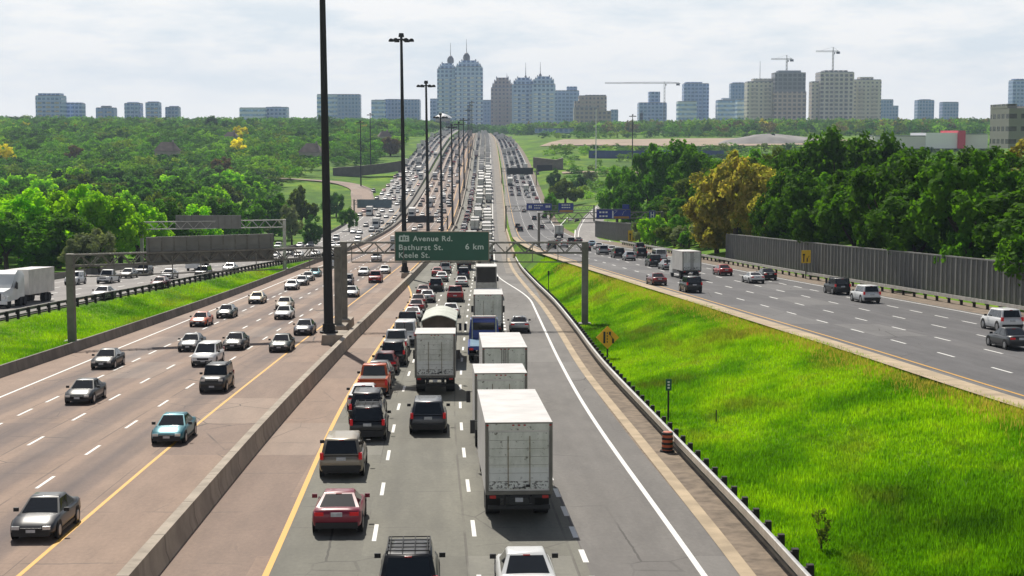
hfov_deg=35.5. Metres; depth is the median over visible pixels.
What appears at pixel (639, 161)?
broadleaf tree
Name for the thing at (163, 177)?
broadleaf tree
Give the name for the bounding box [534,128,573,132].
shed
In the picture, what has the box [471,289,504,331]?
box truck
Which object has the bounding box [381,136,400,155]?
broadleaf tree
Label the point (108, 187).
broadleaf tree
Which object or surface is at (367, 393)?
minivan
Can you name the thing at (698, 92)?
tower block
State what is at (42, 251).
broadleaf tree
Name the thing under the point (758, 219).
broadleaf tree
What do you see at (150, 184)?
broadleaf tree
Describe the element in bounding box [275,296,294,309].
sedan car
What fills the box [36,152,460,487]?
road marking
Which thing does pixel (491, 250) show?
box truck
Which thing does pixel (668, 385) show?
marker post
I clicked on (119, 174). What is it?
broadleaf tree
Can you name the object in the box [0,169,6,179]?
broadleaf tree
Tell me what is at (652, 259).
suv
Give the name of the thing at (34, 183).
broadleaf tree
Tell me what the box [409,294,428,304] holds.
sedan car
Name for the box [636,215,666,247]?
broadleaf tree
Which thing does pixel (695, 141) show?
sandy ground
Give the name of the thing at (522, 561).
sedan car
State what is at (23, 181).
broadleaf tree
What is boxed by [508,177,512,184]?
box truck
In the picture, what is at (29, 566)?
road marking
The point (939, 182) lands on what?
broadleaf tree
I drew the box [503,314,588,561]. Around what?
road marking
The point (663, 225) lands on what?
broadleaf tree
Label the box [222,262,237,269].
sedan car
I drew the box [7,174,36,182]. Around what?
broadleaf tree
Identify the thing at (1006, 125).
office building
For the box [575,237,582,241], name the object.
sedan car
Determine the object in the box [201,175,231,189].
broadleaf tree
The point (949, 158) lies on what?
broadleaf tree
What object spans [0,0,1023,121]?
sky
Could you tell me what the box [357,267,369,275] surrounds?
sedan car
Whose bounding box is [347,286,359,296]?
sedan car
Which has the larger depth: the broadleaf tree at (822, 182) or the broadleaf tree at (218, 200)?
the broadleaf tree at (218, 200)
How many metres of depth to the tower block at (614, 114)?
2485.77 m
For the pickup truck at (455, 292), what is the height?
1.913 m
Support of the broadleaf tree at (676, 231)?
on the ground at (532, 146)
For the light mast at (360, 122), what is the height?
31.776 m
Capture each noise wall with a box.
[595,220,631,241]
[726,233,1023,305]
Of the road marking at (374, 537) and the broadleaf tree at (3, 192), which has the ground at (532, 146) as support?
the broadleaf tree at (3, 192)
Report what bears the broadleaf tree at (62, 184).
on the ground at (532, 146)
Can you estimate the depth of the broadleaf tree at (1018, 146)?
224.50 m
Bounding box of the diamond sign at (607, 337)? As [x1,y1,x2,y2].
[596,326,618,357]
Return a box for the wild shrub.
[811,508,833,549]
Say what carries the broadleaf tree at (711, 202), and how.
on the ground at (532, 146)
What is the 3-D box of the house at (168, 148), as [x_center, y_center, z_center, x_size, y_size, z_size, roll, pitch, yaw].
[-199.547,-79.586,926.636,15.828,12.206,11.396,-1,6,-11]
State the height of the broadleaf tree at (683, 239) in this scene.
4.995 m
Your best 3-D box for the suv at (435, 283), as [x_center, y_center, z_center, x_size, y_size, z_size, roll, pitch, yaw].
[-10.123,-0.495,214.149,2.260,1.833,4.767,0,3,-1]
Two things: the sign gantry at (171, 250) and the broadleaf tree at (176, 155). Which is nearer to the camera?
the sign gantry at (171, 250)
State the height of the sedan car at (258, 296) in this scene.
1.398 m
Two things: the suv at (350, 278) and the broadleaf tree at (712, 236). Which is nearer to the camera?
the suv at (350, 278)
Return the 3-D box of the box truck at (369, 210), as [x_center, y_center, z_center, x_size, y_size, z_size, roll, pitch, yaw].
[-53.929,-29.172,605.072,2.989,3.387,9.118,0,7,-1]
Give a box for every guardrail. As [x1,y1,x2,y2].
[0,253,322,320]
[515,257,813,575]
[620,241,1023,309]
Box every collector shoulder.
[495,139,516,236]
[506,135,1023,321]
[513,237,1023,408]
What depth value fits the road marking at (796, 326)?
111.31 m
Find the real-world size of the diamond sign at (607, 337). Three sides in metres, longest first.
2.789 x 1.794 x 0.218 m
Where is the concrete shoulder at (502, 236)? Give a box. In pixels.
[488,133,521,272]
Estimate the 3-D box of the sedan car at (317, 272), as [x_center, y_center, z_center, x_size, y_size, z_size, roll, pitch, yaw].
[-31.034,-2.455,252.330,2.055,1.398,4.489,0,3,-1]
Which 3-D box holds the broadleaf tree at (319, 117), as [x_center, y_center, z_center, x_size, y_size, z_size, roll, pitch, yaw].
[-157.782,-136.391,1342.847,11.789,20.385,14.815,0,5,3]
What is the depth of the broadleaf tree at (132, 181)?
639.14 m
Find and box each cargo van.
[393,319,419,342]
[650,248,666,258]
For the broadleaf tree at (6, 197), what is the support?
on the ground at (532, 146)
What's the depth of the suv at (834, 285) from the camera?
157.94 m
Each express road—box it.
[0,132,475,575]
[269,133,590,575]
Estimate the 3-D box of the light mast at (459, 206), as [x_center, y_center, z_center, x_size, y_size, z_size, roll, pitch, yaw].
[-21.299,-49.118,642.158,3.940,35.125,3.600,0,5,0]
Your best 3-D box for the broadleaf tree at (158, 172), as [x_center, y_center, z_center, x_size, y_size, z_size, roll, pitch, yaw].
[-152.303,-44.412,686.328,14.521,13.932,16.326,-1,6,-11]
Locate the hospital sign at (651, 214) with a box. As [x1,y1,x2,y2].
[649,211,655,218]
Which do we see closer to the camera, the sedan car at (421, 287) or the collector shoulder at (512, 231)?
the sedan car at (421, 287)
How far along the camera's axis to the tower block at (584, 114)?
2137.89 m
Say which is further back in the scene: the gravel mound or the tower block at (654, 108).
the tower block at (654, 108)
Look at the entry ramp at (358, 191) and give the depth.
731.89 m
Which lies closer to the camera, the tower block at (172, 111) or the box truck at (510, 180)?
the box truck at (510, 180)
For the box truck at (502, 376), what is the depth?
78.92 m
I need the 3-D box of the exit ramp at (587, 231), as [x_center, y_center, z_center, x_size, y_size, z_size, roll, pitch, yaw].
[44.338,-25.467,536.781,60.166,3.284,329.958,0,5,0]
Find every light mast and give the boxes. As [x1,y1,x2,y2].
[319,0,347,344]
[356,121,363,185]
[367,113,371,164]
[389,33,413,277]
[416,81,435,230]
[433,113,447,230]
[445,124,457,227]
[454,122,463,208]
[459,118,467,189]
[465,108,471,169]
[467,104,472,158]
[469,101,474,149]
[595,138,595,172]
[629,114,635,169]
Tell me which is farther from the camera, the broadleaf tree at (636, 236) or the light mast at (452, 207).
the light mast at (452, 207)
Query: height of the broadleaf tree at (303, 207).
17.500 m
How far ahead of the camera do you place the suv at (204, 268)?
222.88 m
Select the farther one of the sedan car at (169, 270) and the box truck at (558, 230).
the box truck at (558, 230)
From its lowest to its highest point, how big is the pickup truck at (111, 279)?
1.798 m
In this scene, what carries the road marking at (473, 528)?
on the express road at (422, 475)
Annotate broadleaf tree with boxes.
[0,144,16,159]
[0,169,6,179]
[0,178,8,185]
[0,183,20,192]
[0,187,72,267]
[0,189,9,194]
[0,194,13,201]
[0,211,39,269]
[2,192,17,198]
[7,170,28,178]
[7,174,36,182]
[8,176,29,189]
[11,214,66,268]
[13,184,50,193]
[15,189,82,267]
[29,176,51,180]
[29,178,58,191]
[42,183,117,268]
[44,176,65,183]
[46,211,96,260]
[50,169,65,178]
[57,238,99,269]
[58,179,77,189]
[61,166,84,180]
[62,184,76,190]
[63,227,116,272]
[64,145,83,160]
[64,172,91,184]
[68,175,97,184]
[78,190,150,263]
[86,184,100,188]
[89,183,112,192]
[90,184,110,195]
[91,167,114,182]
[95,182,127,188]
[96,170,124,182]
[96,176,120,184]
[111,184,146,195]
[112,190,139,200]
[118,204,175,262]
[118,227,165,262]
[122,193,142,211]
[125,175,153,188]
[128,185,153,201]
[128,210,167,257]
[129,168,157,180]
[140,179,165,188]
[142,191,184,222]
[143,198,169,223]
[144,187,183,196]
[146,200,205,236]
[152,184,167,191]
[153,168,164,179]
[155,174,180,187]
[157,154,167,159]
[160,176,191,188]
[161,191,192,214]
[166,169,189,186]
[167,153,178,157]
[175,182,201,193]
[181,193,209,209]
[182,193,197,198]
[185,204,223,235]
[189,196,249,234]
[192,183,233,203]
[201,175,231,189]
[202,196,225,214]
[203,115,217,125]
[210,157,232,171]
[210,169,243,182]
[211,183,244,202]
[218,178,243,195]
[230,137,246,149]
[231,200,266,234]
[233,126,248,137]
[238,181,266,205]
[243,175,270,191]
[248,192,289,236]
[264,228,279,235]
[279,204,303,244]
[286,185,318,231]
[291,154,305,160]
[298,214,322,244]
[302,155,314,161]
[318,115,329,127]
[320,192,344,216]
[336,206,358,230]
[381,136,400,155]
[543,192,558,221]
[546,168,560,186]
[547,178,584,202]
[571,174,587,188]
[583,170,598,181]
[595,165,628,221]
[611,183,646,221]
[618,143,671,204]
[631,210,655,229]
[632,223,644,241]
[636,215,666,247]
[641,138,706,199]
[642,214,666,243]
[643,184,677,217]
[653,214,675,245]
[659,178,690,212]
[659,220,672,240]
[663,212,668,222]
[666,195,685,218]
[668,146,716,192]
[669,214,688,246]
[669,225,692,247]
[678,172,710,239]
[678,224,696,247]
[681,169,741,253]
[684,167,709,205]
[687,160,722,196]
[688,223,725,248]
[694,149,750,233]
[717,156,784,235]
[738,225,744,234]
[739,148,770,158]
[747,154,771,165]
[748,181,813,238]
[758,158,777,165]
[760,139,835,176]
[760,166,822,239]
[771,147,785,158]
[783,171,830,233]
[787,169,857,244]
[791,125,890,177]
[813,163,877,246]
[841,130,906,173]
[842,155,952,253]
[843,168,859,181]
[865,177,950,253]
[875,146,934,174]
[906,149,1020,253]
[921,149,965,193]
[928,155,942,164]
[933,230,984,263]
[937,181,996,258]
[952,145,1007,192]
[954,198,996,253]
[972,180,1023,260]
[982,151,1023,188]
[993,234,1023,285]
[1004,138,1023,170]
[1018,168,1023,195]
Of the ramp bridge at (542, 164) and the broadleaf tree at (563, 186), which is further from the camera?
the ramp bridge at (542, 164)
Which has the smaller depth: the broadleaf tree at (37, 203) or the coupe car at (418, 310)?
the coupe car at (418, 310)
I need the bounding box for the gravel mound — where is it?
[719,134,817,143]
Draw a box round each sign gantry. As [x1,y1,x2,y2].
[65,234,348,342]
[140,215,286,268]
[334,241,589,328]
[504,205,594,231]
[536,211,662,246]
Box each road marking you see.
[0,157,447,423]
[0,190,425,397]
[16,147,467,575]
[28,164,450,444]
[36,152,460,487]
[262,133,474,575]
[372,152,479,540]
[459,176,484,575]
[489,140,707,575]
[497,141,1023,395]
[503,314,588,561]
[509,166,1011,372]
[517,174,1002,353]
[518,149,982,315]
[524,176,985,336]
[708,268,975,323]
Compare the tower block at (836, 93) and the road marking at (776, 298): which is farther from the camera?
the tower block at (836, 93)
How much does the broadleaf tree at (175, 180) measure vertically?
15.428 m
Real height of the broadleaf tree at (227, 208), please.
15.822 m
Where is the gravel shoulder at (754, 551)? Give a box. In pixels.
[514,258,791,575]
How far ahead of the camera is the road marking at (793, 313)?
116.50 m
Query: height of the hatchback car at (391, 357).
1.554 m
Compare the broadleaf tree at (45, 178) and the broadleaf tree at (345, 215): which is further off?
the broadleaf tree at (45, 178)
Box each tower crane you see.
[605,82,679,121]
[771,55,793,69]
[816,47,839,69]
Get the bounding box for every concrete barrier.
[0,161,439,377]
[348,138,448,246]
[490,133,515,257]
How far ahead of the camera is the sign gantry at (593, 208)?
504.63 m
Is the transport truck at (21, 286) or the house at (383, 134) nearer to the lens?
the transport truck at (21, 286)
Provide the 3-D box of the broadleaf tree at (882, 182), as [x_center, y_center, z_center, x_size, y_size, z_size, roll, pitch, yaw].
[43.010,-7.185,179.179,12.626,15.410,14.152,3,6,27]
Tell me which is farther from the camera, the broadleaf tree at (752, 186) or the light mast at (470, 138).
the light mast at (470, 138)
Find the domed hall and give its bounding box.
[435,113,451,127]
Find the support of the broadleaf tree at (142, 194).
on the ground at (532, 146)
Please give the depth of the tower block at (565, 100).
2483.55 m
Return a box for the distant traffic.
[405,127,527,171]
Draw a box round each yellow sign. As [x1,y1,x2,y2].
[628,230,634,240]
[801,250,810,278]
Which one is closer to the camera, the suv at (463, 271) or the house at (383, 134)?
the suv at (463, 271)
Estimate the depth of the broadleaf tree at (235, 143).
963.22 m
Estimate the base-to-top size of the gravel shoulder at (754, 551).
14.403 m
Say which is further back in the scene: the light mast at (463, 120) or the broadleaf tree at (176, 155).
the broadleaf tree at (176, 155)
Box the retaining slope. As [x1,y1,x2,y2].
[377,137,453,234]
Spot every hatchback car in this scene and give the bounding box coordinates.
[372,350,401,373]
[622,251,635,260]
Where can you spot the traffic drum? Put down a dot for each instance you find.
(667, 441)
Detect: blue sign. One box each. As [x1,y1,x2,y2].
[526,203,551,210]
[558,203,572,211]
[596,204,630,218]
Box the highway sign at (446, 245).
[394,231,488,260]
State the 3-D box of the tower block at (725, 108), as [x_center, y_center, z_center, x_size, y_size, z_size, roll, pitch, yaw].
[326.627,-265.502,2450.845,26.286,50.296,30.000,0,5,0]
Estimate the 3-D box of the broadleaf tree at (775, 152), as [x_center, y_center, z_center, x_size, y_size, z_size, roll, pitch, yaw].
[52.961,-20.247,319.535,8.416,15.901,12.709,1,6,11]
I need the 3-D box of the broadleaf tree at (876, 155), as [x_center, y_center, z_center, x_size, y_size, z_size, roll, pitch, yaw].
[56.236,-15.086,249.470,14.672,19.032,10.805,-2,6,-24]
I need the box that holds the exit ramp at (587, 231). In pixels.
[575,205,613,241]
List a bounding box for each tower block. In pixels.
[35,93,66,117]
[67,102,85,117]
[96,106,116,117]
[124,102,142,117]
[145,101,161,117]
[165,106,180,118]
[239,107,266,119]
[266,107,288,118]
[317,94,337,118]
[337,94,360,118]
[371,100,385,118]
[385,99,420,119]
[430,99,436,120]
[437,43,454,121]
[455,39,482,131]
[483,100,490,124]
[491,76,511,126]
[512,66,532,123]
[532,63,555,122]
[555,86,578,123]
[573,107,610,122]
[574,95,606,110]
[610,109,617,121]
[637,92,666,121]
[676,101,696,120]
[682,82,708,119]
[715,98,734,119]
[729,82,743,99]
[735,99,743,119]
[744,79,772,119]
[771,70,805,119]
[808,81,818,119]
[815,70,853,120]
[853,77,881,119]
[881,99,898,119]
[914,99,933,118]
[939,102,958,119]
[1008,79,1023,105]
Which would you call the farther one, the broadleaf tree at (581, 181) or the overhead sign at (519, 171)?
the overhead sign at (519, 171)
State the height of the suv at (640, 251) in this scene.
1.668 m
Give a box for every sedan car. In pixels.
[10,492,80,538]
[65,378,106,403]
[91,286,116,299]
[91,348,124,368]
[120,268,137,277]
[150,276,170,287]
[151,412,196,443]
[160,268,178,278]
[178,333,205,350]
[189,311,213,326]
[216,304,237,317]
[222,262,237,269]
[222,331,249,349]
[248,291,266,303]
[268,333,294,351]
[274,305,294,318]
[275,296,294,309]
[284,279,299,289]
[293,318,316,334]
[294,251,303,256]
[294,275,309,284]
[296,242,303,246]
[301,271,314,280]
[306,242,313,246]
[308,268,321,276]
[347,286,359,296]
[347,383,382,410]
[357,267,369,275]
[370,360,396,383]
[378,265,390,273]
[407,299,426,312]
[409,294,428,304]
[415,284,432,293]
[419,290,436,301]
[431,267,444,275]
[435,271,449,281]
[444,303,461,317]
[454,276,469,286]
[490,546,557,575]
[507,316,530,331]
[559,241,567,247]
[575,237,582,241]
[588,240,595,245]
[593,242,602,249]
[646,273,666,284]
[658,259,670,269]
[713,264,732,275]
[756,268,776,279]
[986,327,1023,349]
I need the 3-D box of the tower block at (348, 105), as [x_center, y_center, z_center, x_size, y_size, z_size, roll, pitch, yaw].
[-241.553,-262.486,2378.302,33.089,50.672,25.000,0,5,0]
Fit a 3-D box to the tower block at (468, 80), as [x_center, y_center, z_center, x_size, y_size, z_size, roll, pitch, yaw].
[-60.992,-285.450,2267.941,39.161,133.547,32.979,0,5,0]
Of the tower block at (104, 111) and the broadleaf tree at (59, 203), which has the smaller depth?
the broadleaf tree at (59, 203)
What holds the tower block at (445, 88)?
on the ground at (532, 146)
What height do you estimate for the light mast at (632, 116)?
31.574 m
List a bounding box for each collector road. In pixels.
[0,129,457,319]
[492,134,1023,398]
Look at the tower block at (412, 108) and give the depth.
2435.18 m
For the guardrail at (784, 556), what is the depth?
71.83 m
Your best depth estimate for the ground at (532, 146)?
503.51 m
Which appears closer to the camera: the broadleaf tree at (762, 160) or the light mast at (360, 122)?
the broadleaf tree at (762, 160)
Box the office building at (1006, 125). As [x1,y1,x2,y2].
[989,104,1023,147]
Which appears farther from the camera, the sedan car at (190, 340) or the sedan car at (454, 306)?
the sedan car at (454, 306)
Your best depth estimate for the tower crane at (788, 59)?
2320.30 m
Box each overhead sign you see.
[353,199,401,211]
[406,216,447,228]
[501,168,536,184]
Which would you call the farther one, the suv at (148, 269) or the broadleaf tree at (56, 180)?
the broadleaf tree at (56, 180)
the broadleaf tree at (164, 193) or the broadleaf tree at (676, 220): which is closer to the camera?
the broadleaf tree at (676, 220)
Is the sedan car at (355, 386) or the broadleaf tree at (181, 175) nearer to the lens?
the sedan car at (355, 386)
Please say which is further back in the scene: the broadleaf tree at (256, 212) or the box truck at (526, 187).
the box truck at (526, 187)
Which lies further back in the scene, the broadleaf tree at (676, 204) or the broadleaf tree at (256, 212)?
the broadleaf tree at (256, 212)
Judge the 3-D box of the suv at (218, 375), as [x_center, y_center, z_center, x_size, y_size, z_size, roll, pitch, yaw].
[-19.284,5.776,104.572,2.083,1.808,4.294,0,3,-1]
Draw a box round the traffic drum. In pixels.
[660,431,674,452]
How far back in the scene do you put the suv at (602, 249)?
265.58 m
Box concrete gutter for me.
[507,258,755,575]
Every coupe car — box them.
[312,488,369,531]
[402,306,423,320]
[742,272,764,282]
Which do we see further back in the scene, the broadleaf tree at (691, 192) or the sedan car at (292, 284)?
the broadleaf tree at (691, 192)
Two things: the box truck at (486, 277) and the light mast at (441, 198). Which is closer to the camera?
the box truck at (486, 277)
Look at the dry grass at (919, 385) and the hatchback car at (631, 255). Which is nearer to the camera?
the dry grass at (919, 385)
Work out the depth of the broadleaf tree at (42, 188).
534.35 m
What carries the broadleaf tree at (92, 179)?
on the ground at (532, 146)
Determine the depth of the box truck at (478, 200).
650.55 m
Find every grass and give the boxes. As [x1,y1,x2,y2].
[0,260,310,364]
[529,256,1023,575]
[553,263,1023,448]
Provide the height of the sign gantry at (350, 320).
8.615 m
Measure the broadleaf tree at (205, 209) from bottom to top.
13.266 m
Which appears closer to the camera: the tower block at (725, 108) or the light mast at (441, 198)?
the light mast at (441, 198)
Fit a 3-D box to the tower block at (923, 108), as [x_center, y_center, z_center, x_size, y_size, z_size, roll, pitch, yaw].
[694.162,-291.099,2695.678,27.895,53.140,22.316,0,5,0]
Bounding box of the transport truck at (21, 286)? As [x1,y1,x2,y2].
[0,267,54,307]
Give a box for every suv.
[64,271,86,284]
[136,265,153,275]
[194,265,211,278]
[199,360,234,391]
[274,242,282,247]
[332,234,339,239]
[347,273,353,285]
[348,400,390,439]
[374,536,444,575]
[380,339,409,364]
[428,277,444,290]
[439,263,452,272]
[456,267,470,277]
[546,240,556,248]
[566,237,574,241]
[596,245,608,254]
[633,242,644,249]
[633,247,647,257]
[645,254,661,266]
[679,275,702,292]
[823,276,850,294]
[850,284,880,302]
[981,307,1023,330]
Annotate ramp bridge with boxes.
[333,161,400,175]
[533,157,562,171]
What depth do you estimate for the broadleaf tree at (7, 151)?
874.20 m
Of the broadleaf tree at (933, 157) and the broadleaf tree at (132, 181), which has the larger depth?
the broadleaf tree at (132, 181)
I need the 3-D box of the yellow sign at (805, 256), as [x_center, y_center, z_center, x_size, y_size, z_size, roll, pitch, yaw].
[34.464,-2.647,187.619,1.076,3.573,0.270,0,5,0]
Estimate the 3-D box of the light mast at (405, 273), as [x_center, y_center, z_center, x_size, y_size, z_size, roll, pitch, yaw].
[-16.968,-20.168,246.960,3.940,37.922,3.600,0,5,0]
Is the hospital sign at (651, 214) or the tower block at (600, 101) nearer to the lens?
the hospital sign at (651, 214)
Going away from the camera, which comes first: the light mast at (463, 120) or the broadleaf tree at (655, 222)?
the broadleaf tree at (655, 222)
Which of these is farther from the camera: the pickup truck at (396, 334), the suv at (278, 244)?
the suv at (278, 244)
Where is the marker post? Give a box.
[666,379,671,419]
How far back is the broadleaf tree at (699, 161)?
366.97 m
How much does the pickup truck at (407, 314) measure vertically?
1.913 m
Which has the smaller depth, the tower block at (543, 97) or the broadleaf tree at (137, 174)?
the broadleaf tree at (137, 174)
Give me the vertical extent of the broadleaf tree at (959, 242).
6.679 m
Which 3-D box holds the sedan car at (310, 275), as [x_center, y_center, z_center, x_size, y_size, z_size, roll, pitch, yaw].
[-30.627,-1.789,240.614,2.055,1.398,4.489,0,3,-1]
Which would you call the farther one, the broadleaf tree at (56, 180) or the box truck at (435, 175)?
the box truck at (435, 175)
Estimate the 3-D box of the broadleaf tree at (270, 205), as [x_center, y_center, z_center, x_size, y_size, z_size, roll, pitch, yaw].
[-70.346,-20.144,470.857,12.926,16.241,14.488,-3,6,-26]
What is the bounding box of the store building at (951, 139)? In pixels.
[867,131,987,148]
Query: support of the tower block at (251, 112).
on the ground at (532, 146)
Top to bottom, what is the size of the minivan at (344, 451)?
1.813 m
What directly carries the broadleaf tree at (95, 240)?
on the ground at (532, 146)
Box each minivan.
[191,340,224,365]
[319,430,370,475]
[348,387,389,422]
[368,226,374,231]
[407,395,449,432]
[611,247,624,257]
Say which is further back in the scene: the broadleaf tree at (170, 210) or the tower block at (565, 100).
the tower block at (565, 100)
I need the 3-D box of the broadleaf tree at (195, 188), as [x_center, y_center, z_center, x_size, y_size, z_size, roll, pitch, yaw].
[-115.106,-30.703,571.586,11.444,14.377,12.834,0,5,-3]
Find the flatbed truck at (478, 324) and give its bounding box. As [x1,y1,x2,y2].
[464,316,503,359]
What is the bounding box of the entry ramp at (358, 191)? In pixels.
[279,178,374,215]
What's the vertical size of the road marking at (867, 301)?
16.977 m
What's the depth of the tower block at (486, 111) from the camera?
2584.74 m
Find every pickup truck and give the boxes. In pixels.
[96,269,120,283]
[185,263,209,270]
[357,363,393,394]
[368,270,382,282]
[371,254,381,260]
[383,329,411,349]
[396,311,420,327]
[446,285,464,301]
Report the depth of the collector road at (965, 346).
130.68 m
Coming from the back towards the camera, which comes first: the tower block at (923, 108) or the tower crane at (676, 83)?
the tower block at (923, 108)
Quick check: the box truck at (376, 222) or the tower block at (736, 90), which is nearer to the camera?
the box truck at (376, 222)
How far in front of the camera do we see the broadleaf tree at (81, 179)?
638.96 m
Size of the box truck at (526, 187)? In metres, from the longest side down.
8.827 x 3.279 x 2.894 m
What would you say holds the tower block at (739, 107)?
on the ground at (532, 146)
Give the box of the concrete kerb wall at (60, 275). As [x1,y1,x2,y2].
[54,223,345,279]
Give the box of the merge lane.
[489,136,739,575]
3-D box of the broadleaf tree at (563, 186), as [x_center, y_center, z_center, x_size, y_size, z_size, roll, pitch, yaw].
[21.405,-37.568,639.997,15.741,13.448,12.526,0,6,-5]
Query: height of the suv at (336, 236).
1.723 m
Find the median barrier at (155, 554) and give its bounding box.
[116,133,476,575]
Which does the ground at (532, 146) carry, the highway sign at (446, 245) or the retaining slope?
the retaining slope
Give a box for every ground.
[0,130,1023,575]
[541,138,846,145]
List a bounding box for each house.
[154,140,180,160]
[224,130,237,138]
[298,141,321,156]
[377,130,391,138]
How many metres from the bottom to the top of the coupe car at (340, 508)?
1.413 m
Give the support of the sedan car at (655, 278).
on the collector road at (965, 346)
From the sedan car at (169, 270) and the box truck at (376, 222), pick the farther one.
the box truck at (376, 222)
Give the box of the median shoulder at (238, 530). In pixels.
[159,138,474,575]
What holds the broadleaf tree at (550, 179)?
on the ground at (532, 146)
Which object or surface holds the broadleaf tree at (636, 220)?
on the ground at (532, 146)
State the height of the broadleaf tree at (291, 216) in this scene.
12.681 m
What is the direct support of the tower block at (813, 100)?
on the ground at (532, 146)
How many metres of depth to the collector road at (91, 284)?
269.74 m
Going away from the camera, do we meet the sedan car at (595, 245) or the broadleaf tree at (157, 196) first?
the sedan car at (595, 245)
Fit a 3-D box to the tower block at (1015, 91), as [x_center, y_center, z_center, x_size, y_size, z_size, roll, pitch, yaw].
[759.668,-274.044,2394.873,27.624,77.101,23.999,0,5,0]
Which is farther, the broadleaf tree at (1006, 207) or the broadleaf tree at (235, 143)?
the broadleaf tree at (235, 143)
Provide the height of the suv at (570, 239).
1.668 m
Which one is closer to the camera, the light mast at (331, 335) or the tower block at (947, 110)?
the light mast at (331, 335)
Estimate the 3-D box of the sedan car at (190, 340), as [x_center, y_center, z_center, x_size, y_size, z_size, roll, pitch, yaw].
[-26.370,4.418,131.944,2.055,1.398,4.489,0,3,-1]
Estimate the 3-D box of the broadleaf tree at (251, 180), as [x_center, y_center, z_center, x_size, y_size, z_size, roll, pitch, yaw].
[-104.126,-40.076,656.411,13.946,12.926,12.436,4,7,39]
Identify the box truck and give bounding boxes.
[365,206,372,215]
[372,217,380,227]
[390,235,394,249]
[407,207,415,215]
[413,328,459,390]
[416,166,420,173]
[418,172,423,178]
[429,197,432,206]
[433,172,437,179]
[456,263,471,269]
[466,363,526,445]
[470,219,479,230]
[470,389,552,512]
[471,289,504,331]
[474,208,482,220]
[474,264,498,288]
[474,332,526,370]
[475,197,481,206]
[476,193,483,202]
[478,178,483,185]
[482,225,492,232]
[483,214,492,220]
[484,218,492,224]
[485,193,491,202]
[489,240,494,260]
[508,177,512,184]
[524,185,528,191]
[554,225,563,237]
[666,250,700,278]
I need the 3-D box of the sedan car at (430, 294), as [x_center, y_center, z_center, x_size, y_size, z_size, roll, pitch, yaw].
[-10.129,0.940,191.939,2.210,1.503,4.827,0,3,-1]
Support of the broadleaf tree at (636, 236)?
on the ground at (532, 146)
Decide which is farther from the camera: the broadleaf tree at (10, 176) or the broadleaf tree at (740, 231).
the broadleaf tree at (10, 176)
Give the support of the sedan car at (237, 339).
on the express road at (114, 533)
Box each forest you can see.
[0,114,431,197]
[0,115,1018,199]
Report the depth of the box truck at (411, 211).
586.93 m
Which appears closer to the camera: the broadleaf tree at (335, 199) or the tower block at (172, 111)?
the broadleaf tree at (335, 199)
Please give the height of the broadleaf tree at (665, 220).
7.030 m
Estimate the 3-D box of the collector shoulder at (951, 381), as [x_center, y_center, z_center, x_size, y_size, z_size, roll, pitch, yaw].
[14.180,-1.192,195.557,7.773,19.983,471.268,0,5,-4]
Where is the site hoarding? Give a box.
[589,151,723,157]
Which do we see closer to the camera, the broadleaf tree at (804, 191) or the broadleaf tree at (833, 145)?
the broadleaf tree at (804, 191)
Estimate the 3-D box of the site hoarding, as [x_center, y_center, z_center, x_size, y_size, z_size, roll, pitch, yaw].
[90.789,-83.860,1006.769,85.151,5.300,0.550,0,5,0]
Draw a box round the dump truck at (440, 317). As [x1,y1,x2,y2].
[421,306,461,341]

